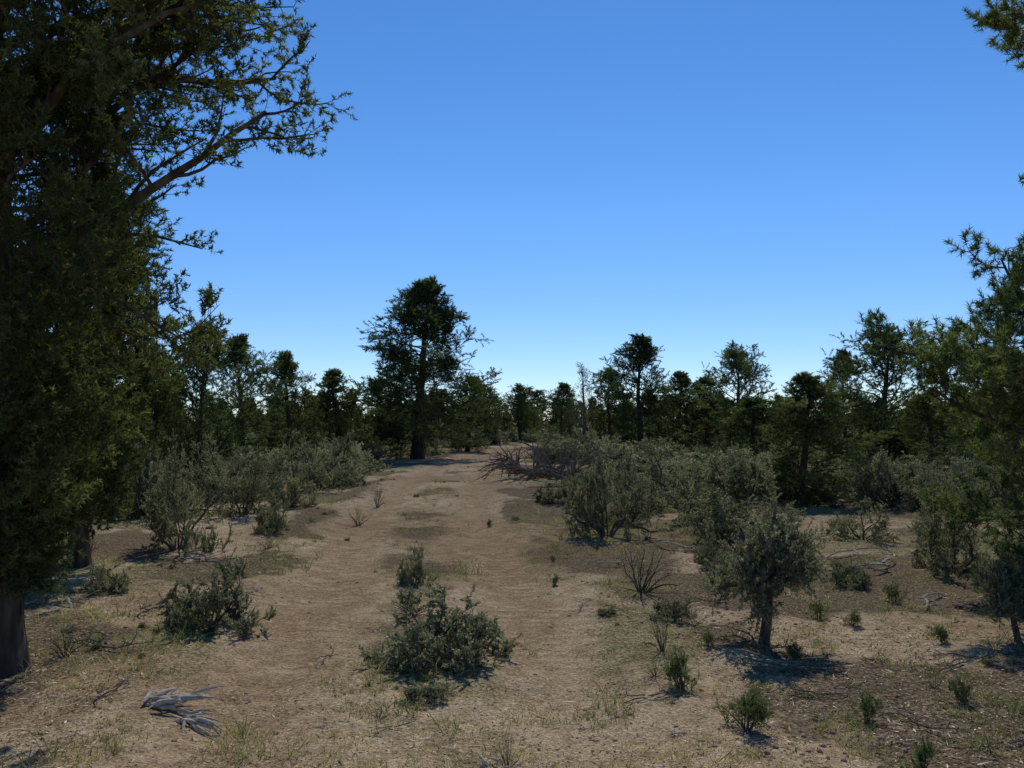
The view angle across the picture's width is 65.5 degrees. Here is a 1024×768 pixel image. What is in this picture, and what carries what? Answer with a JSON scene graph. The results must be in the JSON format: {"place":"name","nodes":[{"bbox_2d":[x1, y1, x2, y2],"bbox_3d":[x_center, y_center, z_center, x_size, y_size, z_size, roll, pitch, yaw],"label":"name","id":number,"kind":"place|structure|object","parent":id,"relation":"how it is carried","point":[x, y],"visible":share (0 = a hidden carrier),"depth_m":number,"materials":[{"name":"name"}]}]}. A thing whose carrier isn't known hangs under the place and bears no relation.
{"place":"outdoors","nodes":[
{"label":"outdoors","id":0,"kind":"place"},
{"bbox_2d":[38,446,780,767],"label":"dirt track","id":1,"kind":"structure","parent":0,"point":[522,609],"depth_m":5.68,"materials":[{"name":"soil"}]},
{"bbox_2d":[81,670,143,700],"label":"fallen branch","id":2,"kind":"object","parent":1,"relation":"on","point":[116,685],"visible":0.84,"depth_m":4.85,"materials":[{"name":"brown wood"}]},
{"bbox_2d":[143,686,226,714],"bbox_3d":[-1.972,1.887,4.779,0.442,0.107,0.380,0,-3,5],"label":"weathered wood","id":3,"kind":"object","parent":1,"relation":"on","point":[170,700],"visible":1,"depth_m":4.72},
{"bbox_2d":[173,708,225,739],"bbox_3d":[-1.752,1.944,4.499,0.421,0.122,0.280,-2,-3,37],"label":"weathered wood","id":4,"kind":"object","parent":1,"relation":"on","point":[198,719],"visible":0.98,"depth_m":4.50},
{"bbox_2d":[396,543,436,586],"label":"sagebrush","id":5,"kind":"object","parent":1,"relation":"on","point":[417,572],"visible":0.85,"depth_m":8.43,"materials":[{"name":"green plant"}]},
{"bbox_2d":[476,752,499,767],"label":"weathered wood","id":6,"kind":"object","parent":1,"relation":"on","point":[486,762],"visible":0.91,"depth_m":3.91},
{"bbox_2d":[495,728,523,767],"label":"sagebrush","id":7,"kind":"object","parent":1,"relation":"on","point":[506,740],"visible":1,"depth_m":3.87,"materials":[{"name":"green plant"}]},
{"bbox_2d":[0,474,1023,767],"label":"dry grass","id":8,"kind":"structure","parent":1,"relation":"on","point":[448,724],"depth_m":4.86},
{"bbox_2d":[618,684,681,703],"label":"fallen branch","id":9,"kind":"object","parent":1,"relation":"on","point":[665,692],"visible":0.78,"depth_m":4.88,"materials":[{"name":"brown wood"}]},
{"bbox_2d":[661,643,701,692],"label":"green shrub","id":10,"kind":"object","parent":1,"relation":"on","point":[672,672],"visible":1,"depth_m":5.04,"materials":[{"name":"green plant"}]},
{"bbox_2d":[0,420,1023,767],"bbox_3d":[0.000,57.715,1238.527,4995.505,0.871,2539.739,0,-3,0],"label":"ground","id":11,"kind":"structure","parent":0,"point":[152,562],"depth_m":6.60,"materials":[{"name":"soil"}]},
{"bbox_2d":[46,620,90,662],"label":"sagebrush","id":12,"kind":"object","parent":11,"relation":"on","point":[64,646],"visible":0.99,"depth_m":5.74,"materials":[{"name":"green plant"}]},
{"bbox_2d":[44,586,100,614],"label":"fallen branch","id":13,"kind":"object","parent":11,"relation":"on","point":[70,597],"visible":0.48,"depth_m":7.39,"materials":[{"name":"grey wood"}]},
{"bbox_2d":[72,557,132,594],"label":"sagebrush","id":14,"kind":"object","parent":11,"relation":"on","point":[116,583],"visible":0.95,"depth_m":7.84,"materials":[{"name":"green plant"}]},
{"bbox_2d":[12,168,194,568],"bbox_3d":[-5.059,-0.229,9.347,2.921,5.013,2.317,-1,-3,29],"label":"juniper tree","id":15,"kind":"object","parent":11,"relation":"on","point":[111,496],"visible":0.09,"depth_m":9.25,"materials":[{"name":"green plant"}]},
{"bbox_2d":[65,624,162,655],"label":"fallen branch","id":16,"kind":"object","parent":11,"relation":"on","point":[115,647],"visible":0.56,"depth_m":6.00,"materials":[{"name":"brown wood"}]},
{"bbox_2d":[89,439,197,520],"bbox_3d":[-6.274,2.091,13.258,1.829,2.754,1.956,-1,-3,25],"label":"sagebrush","id":17,"kind":"object","parent":11,"relation":"on","point":[146,478],"visible":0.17,"depth_m":13.54,"materials":[{"name":"green plant"}]},
{"bbox_2d":[136,587,186,612],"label":"fallen branch","id":18,"kind":"object","parent":11,"relation":"on","point":[149,609],"visible":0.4,"depth_m":7.23,"materials":[{"name":"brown wood"}]},
{"bbox_2d":[117,343,230,463],"bbox_3d":[-8.794,0.921,19.995,3.423,4.046,4.140,2,-3,-36],"label":"juniper tree","id":19,"kind":"object","parent":11,"relation":"on","point":[167,430],"visible":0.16,"depth_m":19.59,"materials":[{"name":"green plant"}]},
{"bbox_2d":[0,0,358,678],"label":"juniper tree","id":20,"kind":"object","parent":11,"relation":"on","point":[84,72],"visible":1,"depth_m":5.33,"materials":[{"name":"green plant"}]},
{"bbox_2d":[136,429,242,558],"bbox_3d":[-4.369,1.694,10.579,1.406,2.216,1.484,-1,-3,27],"label":"sagebrush","id":21,"kind":"object","parent":11,"relation":"on","point":[165,519],"visible":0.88,"depth_m":10.55,"materials":[{"name":"green plant"}]},
{"bbox_2d":[155,315,253,483],"bbox_3d":[-7.273,0.487,18.991,2.280,4.382,2.246,1,-3,-20],"label":"juniper tree","id":22,"kind":"object","parent":11,"relation":"on","point":[203,379],"visible":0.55,"depth_m":18.90,"materials":[{"name":"green plant"}]},
{"bbox_2d":[171,548,255,566],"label":"fallen branch","id":23,"kind":"object","parent":11,"relation":"on","point":[206,559],"visible":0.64,"depth_m":9.63,"materials":[{"name":"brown wood"}]},
{"bbox_2d":[182,431,250,501],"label":"sagebrush","id":24,"kind":"object","parent":11,"relation":"on","point":[197,469],"visible":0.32,"depth_m":16.87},
{"bbox_2d":[157,554,276,637],"bbox_3d":[-2.465,1.848,6.624,0.888,0.851,1.000,2,-3,-39],"label":"sagebrush","id":25,"kind":"object","parent":11,"relation":"on","point":[215,599],"visible":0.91,"depth_m":6.49,"materials":[{"name":"green plant"}]},
{"bbox_2d":[200,442,280,517],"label":"sagebrush","id":26,"kind":"object","parent":11,"relation":"on","point":[249,492],"visible":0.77,"depth_m":13.98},
{"bbox_2d":[183,333,303,456],"bbox_3d":[-8.710,0.783,26.258,4.043,4.947,3.371,-1,-3,20],"label":"pinyon pine","id":27,"kind":"object","parent":11,"relation":"on","point":[239,345],"visible":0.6,"depth_m":25.72,"materials":[{"name":"green plant"}]},
{"bbox_2d":[252,498,290,534],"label":"sagebrush","id":28,"kind":"object","parent":11,"relation":"on","point":[275,521],"visible":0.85,"depth_m":12.13,"materials":[{"name":"green plant"}]},
{"bbox_2d":[244,349,324,452],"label":"juniper tree","id":29,"kind":"object","parent":11,"relation":"on","point":[288,366],"visible":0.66,"depth_m":30.95,"materials":[{"name":"green plant"}]},
{"bbox_2d":[262,438,322,508],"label":"sagebrush","id":30,"kind":"object","parent":11,"relation":"on","point":[296,487],"visible":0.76,"depth_m":15.20,"materials":[{"name":"green plant"}]},
{"bbox_2d":[288,434,347,492],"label":"sagebrush","id":31,"kind":"object","parent":11,"relation":"on","point":[313,471],"visible":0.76,"depth_m":19.17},
{"bbox_2d":[304,431,359,471],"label":"sagebrush","id":32,"kind":"object","parent":11,"relation":"on","point":[347,450],"visible":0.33,"depth_m":22.21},
{"bbox_2d":[292,368,373,445],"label":"pinyon pine","id":33,"kind":"object","parent":11,"relation":"on","point":[332,380],"visible":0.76,"depth_m":33.67,"materials":[{"name":"green plant"}]},
{"bbox_2d":[348,506,370,526],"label":"sagebrush","id":34,"kind":"object","parent":11,"relation":"on","point":[354,520],"visible":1,"depth_m":13.42,"materials":[{"name":"green plant"}]},
{"bbox_2d":[342,377,407,453],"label":"juniper tree","id":35,"kind":"object","parent":11,"relation":"on","point":[367,415],"visible":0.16,"depth_m":41.79,"materials":[{"name":"green plant"}]},
{"bbox_2d":[370,478,386,507],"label":"sagebrush","id":36,"kind":"object","parent":11,"relation":"on","point":[378,499],"visible":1,"depth_m":16.21,"materials":[{"name":"green plant"}]},
{"bbox_2d":[346,274,505,459],"bbox_3d":[-4.128,-0.466,34.885,7.177,8.723,6.668,-2,-3,33],"label":"pinyon pine","id":37,"kind":"object","parent":11,"relation":"on","point":[422,311],"visible":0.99,"depth_m":34.38,"materials":[{"name":"green plant"}]},
{"bbox_2d":[397,678,456,710],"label":"sagebrush","id":38,"kind":"object","parent":11,"relation":"on","point":[432,688],"visible":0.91,"depth_m":4.89,"materials":[{"name":"green plant"}]},
{"bbox_2d":[358,579,522,679],"bbox_3d":[-0.511,1.877,5.841,1.213,0.851,1.078,0,-3,-6],"label":"sagebrush","id":39,"kind":"object","parent":11,"relation":"on","point":[415,638],"visible":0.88,"depth_m":5.66,"materials":[{"name":"green plant"}]},
{"bbox_2d":[435,374,511,452],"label":"juniper tree","id":40,"kind":"object","parent":11,"relation":"on","point":[478,436],"visible":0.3,"depth_m":43.81,"materials":[{"name":"green plant"}]},
{"bbox_2d":[462,383,510,435],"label":"pinyon pine","id":41,"kind":"object","parent":11,"relation":"on","point":[490,391],"visible":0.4,"depth_m":55.79,"materials":[{"name":"green plant"}]},
{"bbox_2d":[25,464,993,721],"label":"ground plants","id":42,"kind":"object","parent":11,"relation":"on","point":[603,612],"visible":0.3,"depth_m":7.00,"materials":[{"name":"green plant"}]},
{"bbox_2d":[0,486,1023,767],"bbox_3d":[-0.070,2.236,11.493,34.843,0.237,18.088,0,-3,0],"label":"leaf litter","id":43,"kind":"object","parent":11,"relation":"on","point":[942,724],"visible":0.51,"depth_m":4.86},
{"bbox_2d":[4,492,1023,767],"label":"pebbles","id":44,"kind":"object","parent":11,"relation":"on","point":[904,750],"visible":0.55,"depth_m":5.12,"materials":[{"name":"stone"}]},
{"bbox_2d":[474,440,567,473],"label":"fallen dead branches","id":45,"kind":"object","parent":11,"relation":"on","point":[533,457],"visible":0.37,"depth_m":24.86,"materials":[{"name":"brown wood"}]},
{"bbox_2d":[494,383,550,440],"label":"juniper tree","id":46,"kind":"object","parent":11,"relation":"on","point":[520,396],"visible":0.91,"depth_m":65.65,"materials":[{"name":"green plant"}]},
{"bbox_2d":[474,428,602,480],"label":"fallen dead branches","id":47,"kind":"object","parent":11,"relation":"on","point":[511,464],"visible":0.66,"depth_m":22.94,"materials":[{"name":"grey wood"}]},
{"bbox_2d":[140,387,942,445],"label":"distant trees","id":48,"kind":"object","parent":11,"relation":"on","point":[540,399],"visible":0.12,"depth_m":71.54,"materials":[{"name":"green plant"}]},
{"bbox_2d":[532,477,581,505],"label":"sagebrush","id":49,"kind":"object","parent":11,"relation":"on","point":[549,497],"visible":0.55,"depth_m":16.57,"materials":[{"name":"green plant"}]},
{"bbox_2d":[93,426,1023,557],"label":"sagebrush thicket","id":50,"kind":"object","parent":11,"relation":"on","point":[672,454],"visible":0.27,"depth_m":17.47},
{"bbox_2d":[532,382,591,438],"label":"juniper tree","id":51,"kind":"object","parent":11,"relation":"on","point":[562,392],"visible":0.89,"depth_m":59.89,"materials":[{"name":"green plant"}]},
{"bbox_2d":[507,439,642,485],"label":"fallen dead branches","id":52,"kind":"object","parent":11,"relation":"on","point":[559,474],"visible":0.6,"depth_m":20.57,"materials":[{"name":"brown wood"}]},
{"bbox_2d":[561,361,597,442],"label":"dead tree","id":53,"kind":"object","parent":11,"relation":"on","point":[584,405],"visible":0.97,"depth_m":38.00,"materials":[{"name":"grey wood"}]},
{"bbox_2d":[576,367,634,443],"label":"juniper tree","id":54,"kind":"object","parent":11,"relation":"on","point":[607,401],"visible":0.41,"depth_m":42.87,"materials":[{"name":"green plant"}]},
{"bbox_2d":[560,448,670,540],"bbox_3d":[1.396,2.141,11.919,1.399,2.398,1.688,2,-4,-44],"label":"sagebrush","id":55,"kind":"object","parent":11,"relation":"on","point":[592,491],"visible":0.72,"depth_m":11.92,"materials":[{"name":"green plant"}]},
{"bbox_2d":[581,333,699,447],"bbox_3d":[6.730,0.626,39.711,6.416,6.560,5.350,1,-3,-27],"label":"pinyon pine","id":56,"kind":"object","parent":11,"relation":"on","point":[642,350],"visible":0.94,"depth_m":39.83,"materials":[{"name":"green plant"}]},
{"bbox_2d":[613,541,682,592],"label":"sagebrush","id":57,"kind":"object","parent":11,"relation":"on","point":[641,589],"visible":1,"depth_m":7.94,"materials":[{"name":"brown plant"}]},
{"bbox_2d":[644,598,672,651],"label":"sagebrush","id":58,"kind":"object","parent":11,"relation":"on","point":[662,648],"visible":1,"depth_m":5.94,"materials":[{"name":"green plant"}]},
{"bbox_2d":[610,439,706,506],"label":"sagebrush","id":59,"kind":"object","parent":11,"relation":"on","point":[653,466],"visible":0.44,"depth_m":15.83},
{"bbox_2d":[646,593,698,622],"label":"sagebrush","id":60,"kind":"object","parent":11,"relation":"on","point":[681,610],"visible":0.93,"depth_m":6.98,"materials":[{"name":"green plant"}]},
{"bbox_2d":[650,370,725,449],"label":"juniper tree","id":61,"kind":"object","parent":11,"relation":"on","point":[681,377],"visible":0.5,"depth_m":45.64,"materials":[{"name":"green plant"}]},
{"bbox_2d":[655,541,733,551],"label":"fallen branch","id":62,"kind":"object","parent":11,"relation":"on","point":[677,544],"visible":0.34,"depth_m":10.39,"materials":[{"name":"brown wood"}]},
{"bbox_2d":[656,437,748,524],"bbox_3d":[3.275,1.879,13.425,1.554,1.970,1.472,-1,-3,22],"label":"sagebrush","id":63,"kind":"object","parent":11,"relation":"on","point":[672,497],"visible":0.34,"depth_m":13.50,"materials":[{"name":"green plant"}]},
{"bbox_2d":[696,626,715,646],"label":"green shrub","id":64,"kind":"object","parent":11,"relation":"on","point":[708,637],"visible":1,"depth_m":6.05,"materials":[{"name":"green plant"}]},
{"bbox_2d":[689,531,725,566],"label":"sagebrush","id":65,"kind":"object","parent":11,"relation":"on","point":[713,549],"visible":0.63,"depth_m":9.52,"materials":[{"name":"green plant"}]},
{"bbox_2d":[676,374,744,447],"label":"juniper tree","id":66,"kind":"object","parent":11,"relation":"on","point":[703,380],"visible":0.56,"depth_m":44.73,"materials":[{"name":"green plant"}]},
{"bbox_2d":[682,339,783,445],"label":"pinyon pine","id":67,"kind":"object","parent":11,"relation":"on","point":[734,357],"visible":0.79,"depth_m":37.00,"materials":[{"name":"green plant"}]},
{"bbox_2d":[698,441,783,528],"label":"sagebrush","id":68,"kind":"object","parent":11,"relation":"on","point":[735,480],"visible":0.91,"depth_m":12.05,"materials":[{"name":"green plant"}]},
{"bbox_2d":[713,680,774,731],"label":"green shrub","id":69,"kind":"object","parent":11,"relation":"on","point":[756,713],"visible":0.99,"depth_m":4.29,"materials":[{"name":"green plant"}]},
{"bbox_2d":[697,395,809,461],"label":"juniper tree","id":70,"kind":"object","parent":11,"relation":"on","point":[757,407],"visible":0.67,"depth_m":23.65,"materials":[{"name":"green plant"}]},
{"bbox_2d":[711,623,813,658],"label":"fallen branch","id":71,"kind":"object","parent":11,"relation":"on","point":[761,645],"visible":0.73,"depth_m":5.98,"materials":[{"name":"brown wood"}]},
{"bbox_2d":[698,495,828,647],"bbox_3d":[1.927,1.462,6.151,0.967,1.223,0.982,-1,-3,13],"label":"sagebrush","id":72,"kind":"object","parent":11,"relation":"on","point":[770,548],"visible":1,"depth_m":5.98,"materials":[{"name":"green plant"}]},
{"bbox_2d":[725,645,844,677],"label":"fallen branch","id":73,"kind":"object","parent":11,"relation":"on","point":[796,667],"visible":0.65,"depth_m":5.43,"materials":[{"name":"brown wood"}]},
{"bbox_2d":[781,636,801,659],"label":"green shrub","id":74,"kind":"object","parent":11,"relation":"on","point":[794,651],"visible":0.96,"depth_m":5.78,"materials":[{"name":"green plant"}]},
{"bbox_2d":[808,597,828,618],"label":"green shrub","id":75,"kind":"object","parent":11,"relation":"on","point":[817,609],"visible":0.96,"depth_m":6.96,"materials":[{"name":"green plant"}]},
{"bbox_2d":[775,678,865,701],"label":"fallen branch","id":76,"kind":"object","parent":11,"relation":"on","point":[837,694],"visible":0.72,"depth_m":4.91,"materials":[{"name":"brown wood"}]},
{"bbox_2d":[747,371,896,507],"bbox_3d":[6.038,1.144,15.923,2.760,2.857,2.474,2,-3,-38],"label":"pinyon pine","id":77,"kind":"object","parent":11,"relation":"on","point":[808,392],"visible":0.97,"depth_m":15.77,"materials":[{"name":"green plant"}]},
{"bbox_2d":[816,348,878,446],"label":"juniper tree","id":78,"kind":"object","parent":11,"relation":"on","point":[836,374],"visible":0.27,"depth_m":35.98,"materials":[{"name":"green plant"}]},
{"bbox_2d":[821,554,874,590],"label":"sagebrush","id":79,"kind":"object","parent":11,"relation":"on","point":[858,580],"visible":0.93,"depth_m":8.10,"materials":[{"name":"green plant"}]},
{"bbox_2d":[840,609,862,625],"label":"green shrub","id":80,"kind":"object","parent":11,"relation":"on","point":[854,616],"visible":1,"depth_m":6.67,"materials":[{"name":"green plant"}]},
{"bbox_2d":[812,547,899,560],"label":"fallen branch","id":81,"kind":"object","parent":11,"relation":"on","point":[857,552],"visible":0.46,"depth_m":9.89,"materials":[{"name":"grey wood"}]},
{"bbox_2d":[825,495,901,541],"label":"sagebrush","id":82,"kind":"object","parent":11,"relation":"on","point":[845,525],"visible":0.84,"depth_m":11.14,"materials":[{"name":"green plant"}]},
{"bbox_2d":[835,546,897,571],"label":"fallen branch","id":83,"kind":"object","parent":11,"relation":"on","point":[883,563],"visible":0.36,"depth_m":8.92,"materials":[{"name":"grey wood"}]},
{"bbox_2d":[847,684,885,725],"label":"green shrub","id":84,"kind":"object","parent":11,"relation":"on","point":[866,708],"visible":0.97,"depth_m":4.50,"materials":[{"name":"green plant"}]},
{"bbox_2d":[835,431,931,480],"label":"juniper tree","id":85,"kind":"object","parent":11,"relation":"on","point":[892,439],"visible":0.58,"depth_m":21.59,"materials":[{"name":"green plant"}]},
{"bbox_2d":[820,321,952,448],"bbox_3d":[14.207,0.343,30.436,4.922,5.783,4.999,-1,-3,17],"label":"pinyon pine","id":86,"kind":"object","parent":11,"relation":"on","point":[882,361],"visible":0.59,"depth_m":29.92,"materials":[{"name":"green plant"}]},
{"bbox_2d":[882,579,907,603],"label":"green shrub","id":87,"kind":"object","parent":11,"relation":"on","point":[894,592],"visible":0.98,"depth_m":7.42,"materials":[{"name":"green plant"}]},
{"bbox_2d":[846,445,958,512],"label":"sagebrush","id":88,"kind":"object","parent":11,"relation":"on","point":[877,474],"visible":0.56,"depth_m":14.89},
{"bbox_2d":[873,389,969,466],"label":"juniper tree","id":89,"kind":"object","parent":11,"relation":"on","point":[922,399],"visible":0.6,"depth_m":25.89,"materials":[{"name":"green plant"}]},
{"bbox_2d":[878,700,972,735],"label":"fallen branch","id":90,"kind":"object","parent":11,"relation":"on","point":[927,726],"visible":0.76,"depth_m":4.37,"materials":[{"name":"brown wood"}]},
{"bbox_2d":[909,732,942,767],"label":"green shrub","id":91,"kind":"object","parent":11,"relation":"on","point":[923,754],"visible":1,"depth_m":3.81,"materials":[{"name":"green plant"}]},
{"bbox_2d":[918,592,948,610],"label":"fallen branch","id":92,"kind":"object","parent":11,"relation":"on","point":[927,599],"visible":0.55,"depth_m":7.41,"materials":[{"name":"grey wood"}]},
{"bbox_2d":[905,390,969,455],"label":"side woodland trees","id":93,"kind":"object","parent":11,"relation":"on","point":[936,423],"visible":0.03,"depth_m":39.05,"materials":[{"name":"green plant"}]},
{"bbox_2d":[854,0,1023,611],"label":"pinyon pine","id":94,"kind":"object","parent":11,"relation":"on","point":[997,367],"visible":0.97,"depth_m":7.07,"materials":[{"name":"green plant"}]},
{"bbox_2d":[927,622,952,641],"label":"green shrub","id":95,"kind":"object","parent":11,"relation":"on","point":[941,634],"visible":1,"depth_m":6.04,"materials":[{"name":"green plant"}]},
{"bbox_2d":[911,470,992,577],"bbox_3d":[4.947,1.823,8.861,1.136,1.753,1.133,0,-3,1],"label":"sagebrush","id":96,"kind":"object","parent":11,"relation":"on","point":[943,562],"visible":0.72,"depth_m":8.68,"materials":[{"name":"green plant"}]},
{"bbox_2d":[920,635,996,671],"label":"fallen branch","id":97,"kind":"object","parent":11,"relation":"on","point":[974,656],"visible":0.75,"depth_m":5.61,"materials":[{"name":"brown wood"}]},
{"bbox_2d":[946,670,977,704],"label":"green shrub","id":98,"kind":"object","parent":11,"relation":"on","point":[964,688],"visible":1,"depth_m":4.75,"materials":[{"name":"green plant"}]},
{"bbox_2d":[914,390,1022,471],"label":"juniper tree","id":99,"kind":"object","parent":11,"relation":"on","point":[960,450],"visible":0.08,"depth_m":19.95,"materials":[{"name":"green plant"}]},
{"bbox_2d":[968,546,1017,593],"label":"sagebrush","id":100,"kind":"object","parent":11,"relation":"on","point":[978,566],"visible":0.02,"depth_m":7.94,"materials":[{"name":"green plant"}]},
{"bbox_2d":[967,545,1023,642],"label":"juniper tree","id":101,"kind":"object","parent":11,"relation":"on","point":[1003,582],"visible":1,"depth_m":6.08,"materials":[{"name":"green plant"}]},
{"bbox_2d":[975,387,1023,495],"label":"juniper tree","id":102,"kind":"object","parent":11,"relation":"on","point":[992,474],"visible":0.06,"depth_m":15.20,"materials":[{"name":"green plant"}]},
{"bbox_2d":[985,725,1023,755],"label":"fallen branch","id":103,"kind":"object","parent":11,"relation":"on","point":[1016,740],"visible":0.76,"depth_m":4.10,"materials":[{"name":"grey wood"}]},
{"bbox_2d":[992,500,1023,549],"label":"sagebrush","id":104,"kind":"object","parent":11,"relation":"on","point":[1021,513],"visible":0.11,"depth_m":8.31,"materials":[{"name":"green plant"}]},
{"bbox_2d":[4,0,1023,420],"label":"sky","id":105,"kind":"structure","parent":0,"point":[694,177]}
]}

